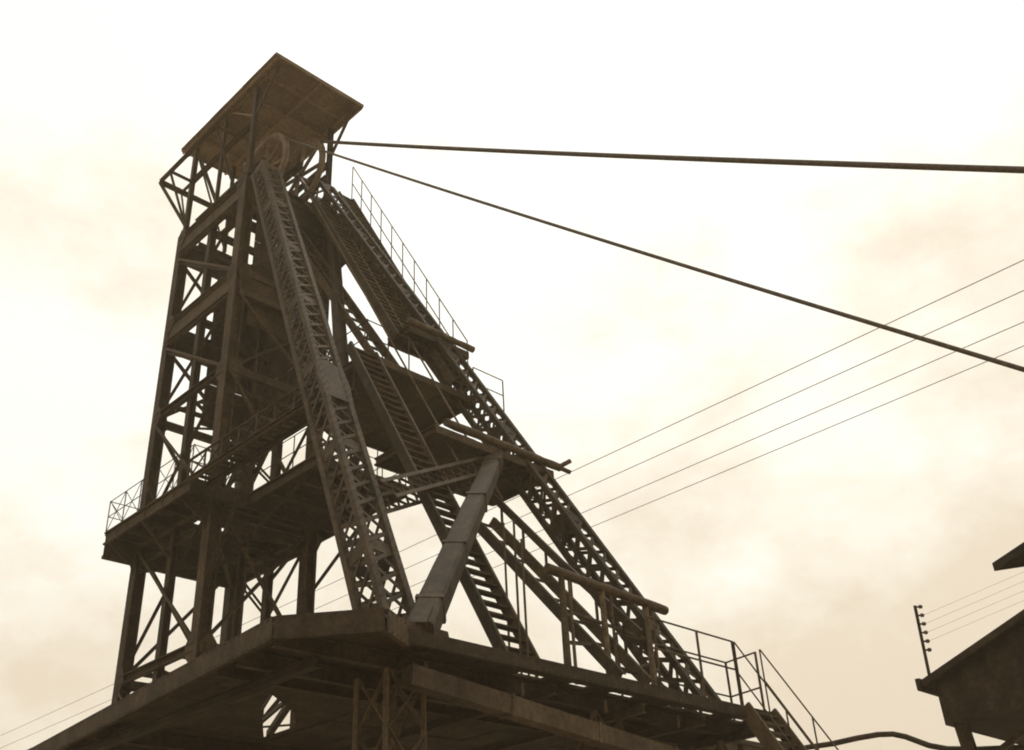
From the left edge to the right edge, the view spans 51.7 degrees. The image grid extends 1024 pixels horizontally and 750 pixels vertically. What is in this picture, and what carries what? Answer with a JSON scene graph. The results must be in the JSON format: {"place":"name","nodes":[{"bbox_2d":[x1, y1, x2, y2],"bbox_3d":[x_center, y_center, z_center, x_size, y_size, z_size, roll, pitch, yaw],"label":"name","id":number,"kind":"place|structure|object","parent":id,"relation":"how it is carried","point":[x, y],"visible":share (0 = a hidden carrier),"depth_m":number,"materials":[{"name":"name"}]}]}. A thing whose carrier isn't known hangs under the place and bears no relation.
{"place":"outdoors","nodes":[
{"label":"outdoors","id":0,"kind":"place"},
{"bbox_2d":[0,0,1023,749],"label":"sky","id":1,"kind":"structure","parent":0,"point":[816,553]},
{"bbox_2d":[1,260,1023,735],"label":"power line","id":2,"kind":"object","parent":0,"point":[659,430],"visible":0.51,"depth_m":37.69,"materials":[{"name":"metal"}]},
{"bbox_2d":[1,290,1023,747],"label":"power line","id":3,"kind":"object","parent":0,"point":[673,448],"visible":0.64,"depth_m":38.91,"materials":[{"name":"metal"}]},
{"bbox_2d":[27,322,1022,749],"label":"power line","id":4,"kind":"object","parent":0,"point":[773,430],"visible":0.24,"depth_m":39.29,"materials":[{"name":"metal"}]},
{"bbox_2d":[392,346,1023,609],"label":"power line","id":5,"kind":"object","parent":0,"point":[790,443],"visible":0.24,"depth_m":40.60,"materials":[{"name":"metal"}]},
{"bbox_2d":[992,542,1023,570],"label":"neighbouring shed","id":6,"kind":"structure","parent":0,"point":[1013,558],"depth_m":19.56,"materials":[{"name":"wood"}]},
{"label":"ground","id":7,"kind":"structure","parent":0,"visible":0},
{"bbox_2d":[28,607,786,749],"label":"pithead deck","id":8,"kind":"structure","parent":7,"relation":"on","point":[331,680],"depth_m":20.75,"materials":[{"name":"metal"}]},
{"bbox_2d":[345,341,539,676],"bbox_3d":[-1.924,2.503,24.581,0.930,10.077,5.777,25,-40,-38],"label":"steel stair","id":9,"kind":"object","parent":8,"relation":"on","point":[397,420],"visible":0.84,"depth_m":24.25,"materials":[{"name":"metal"}]},
{"bbox_2d":[405,450,503,653],"bbox_3d":[-0.966,3.271,22.819,1.109,7.491,8.392,-10,-31,11],"label":"raking prop","id":10,"kind":"object","parent":8,"relation":"on","point":[431,605],"visible":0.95,"depth_m":20.84,"materials":[{"name":"metal"}]},
{"bbox_2d":[401,662,680,749],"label":"sloping duct","id":11,"kind":"object","parent":8,"relation":"hanging from","point":[424,679],"visible":1,"depth_m":18.85,"materials":[{"name":"paint"}]},
{"bbox_2d":[478,492,654,683],"bbox_3d":[-0.033,4.153,23.800,3.064,6.375,4.954,25,-40,-38],"label":"steel stair","id":12,"kind":"object","parent":8,"relation":"on","point":[603,658],"visible":0.8,"depth_m":23.39,"materials":[{"name":"metal"}]},
{"bbox_2d":[543,563,668,692],"bbox_3d":[2.164,5.554,22.453,3.903,2.391,0.225,25,-40,-38],"label":"timber trestle","id":13,"kind":"object","parent":8,"relation":"on","point":[563,575],"visible":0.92,"depth_m":22.38,"materials":[{"name":"paint"}]},
{"bbox_2d":[786,731,1023,749],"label":"overhead pipe","id":14,"kind":"object","parent":8,"relation":"attached to","point":[915,740],"visible":0.89,"depth_m":26.17,"materials":[{"name":"metal"}]},
{"bbox_2d":[111,52,720,727],"bbox_3d":[-5.128,1.843,30.401,9.578,31.722,17.395,25,-40,-38],"label":"mine headframe","id":15,"kind":"object","parent":7,"relation":"on","point":[275,292],"visible":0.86,"depth_m":33.18,"materials":[{"name":"metal"}]},
{"bbox_2d":[101,422,406,595],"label":"service platform","id":16,"kind":"structure","parent":15,"relation":"attached to","point":[295,493],"depth_m":31.62,"materials":[{"name":"metal"}]},
{"bbox_2d":[226,373,287,533],"bbox_3d":[-8.799,2.926,34.881,0.770,5.042,3.877,25,-40,-38],"label":"steel stair","id":17,"kind":"object","parent":16,"relation":"on","point":[261,461],"visible":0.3,"depth_m":34.61,"materials":[{"name":"metal"}]},
{"bbox_2d":[186,359,356,577],"bbox_3d":[-6.409,2.649,27.715,1.266,3.219,7.476,25,-40,-38],"label":"trussed footbridge","id":18,"kind":"object","parent":15,"relation":"attached to","point":[279,422],"visible":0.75,"depth_m":28.36,"materials":[{"name":"metal"}]},
{"bbox_2d":[310,198,430,354],"bbox_3d":[-4.872,-3.481,35.155,4.696,7.862,1.325,-25,-37,33],"label":"steel stair","id":19,"kind":"object","parent":15,"relation":"attached to","point":[377,299],"visible":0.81,"depth_m":34.49,"materials":[{"name":"metal"}]},
{"bbox_2d":[305,186,471,485],"bbox_3d":[-4.248,-2.045,32.179,0.052,15.098,8.446,25,-40,-38],"label":"service pipe","id":20,"kind":"object","parent":15,"relation":"attached to","point":[424,401],"visible":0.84,"depth_m":30.98,"materials":[{"name":"metal"}]},
{"bbox_2d":[279,319,504,452],"bbox_3d":[-3.576,0.661,32.060,5.406,1.336,4.230,25,-40,-38],"label":"stair landing","id":21,"kind":"object","parent":15,"relation":"attached to","point":[372,426],"visible":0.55,"depth_m":31.34,"materials":[{"name":"metal"}]},
{"bbox_2d":[293,223,399,365],"bbox_3d":[-5.400,-2.673,33.923,0.900,8.721,5.383,25,-40,-38],"label":"steel stair","id":22,"kind":"object","parent":21,"relation":"on","point":[353,308],"visible":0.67,"depth_m":33.10,"materials":[{"name":"metal"}]},
{"bbox_2d":[338,167,468,393],"bbox_3d":[-4.026,-3.973,36.467,0.720,13.120,6.527,25,-40,-38],"label":"steel stair","id":23,"kind":"object","parent":15,"relation":"attached to","point":[445,371],"visible":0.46,"depth_m":35.90,"materials":[{"name":"metal"}]},
{"bbox_2d":[328,200,502,499],"bbox_3d":[-3.534,-1.718,32.797,0.052,15.098,8.446,25,-40,-38],"label":"service pipe","id":24,"kind":"object","parent":15,"relation":"attached to","point":[451,411],"visible":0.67,"depth_m":30.94,"materials":[{"name":"metal"}]},
{"bbox_2d":[387,313,474,361],"bbox_3d":[-2.517,-1.284,32.970,2.662,1.306,1.153,25,-40,-38],"label":"stair landing","id":25,"kind":"object","parent":15,"relation":"attached to","point":[414,333],"visible":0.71,"depth_m":32.38,"materials":[{"name":"metal"}]},
{"bbox_2d":[374,418,571,505],"bbox_3d":[-0.979,2.384,28.846,4.929,0.653,2.744,25,-40,-38],"label":"stair landing","id":26,"kind":"object","parent":15,"relation":"attached to","point":[463,447],"visible":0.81,"depth_m":28.09,"materials":[{"name":"metal"}]},
{"bbox_2d":[238,140,1023,634],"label":"winding rope","id":27,"kind":"object","parent":15,"relation":"attached to","point":[826,162],"visible":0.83,"depth_m":24.42,"materials":[{"name":"metal"}]},
{"bbox_2d":[285,137,1023,371],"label":"winding rope","id":28,"kind":"object","parent":15,"relation":"attached to","point":[907,334],"visible":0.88,"depth_m":20.33,"materials":[{"name":"metal"}]},
{"bbox_2d":[733,641,838,749],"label":"steel stair","id":29,"kind":"object","parent":7,"relation":"on","point":[764,734],"visible":0.98,"depth_m":23.38,"materials":[{"name":"metal"}]},
{"bbox_2d":[915,609,1023,749],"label":"raised cabin","id":30,"kind":"object","parent":7,"relation":"on","point":[977,687],"visible":1,"depth_m":23.31,"materials":[{"name":"wood"}]},
{"bbox_2d":[913,605,931,674],"bbox_3d":[9.503,6.116,24.280,0.208,1.656,0.256,-3,-31,-1],"label":"insulator pole","id":31,"kind":"object","parent":30,"relation":"attached to","point":[922,640],"visible":1,"depth_m":24.32,"materials":[{"name":"metal"}]}
]}

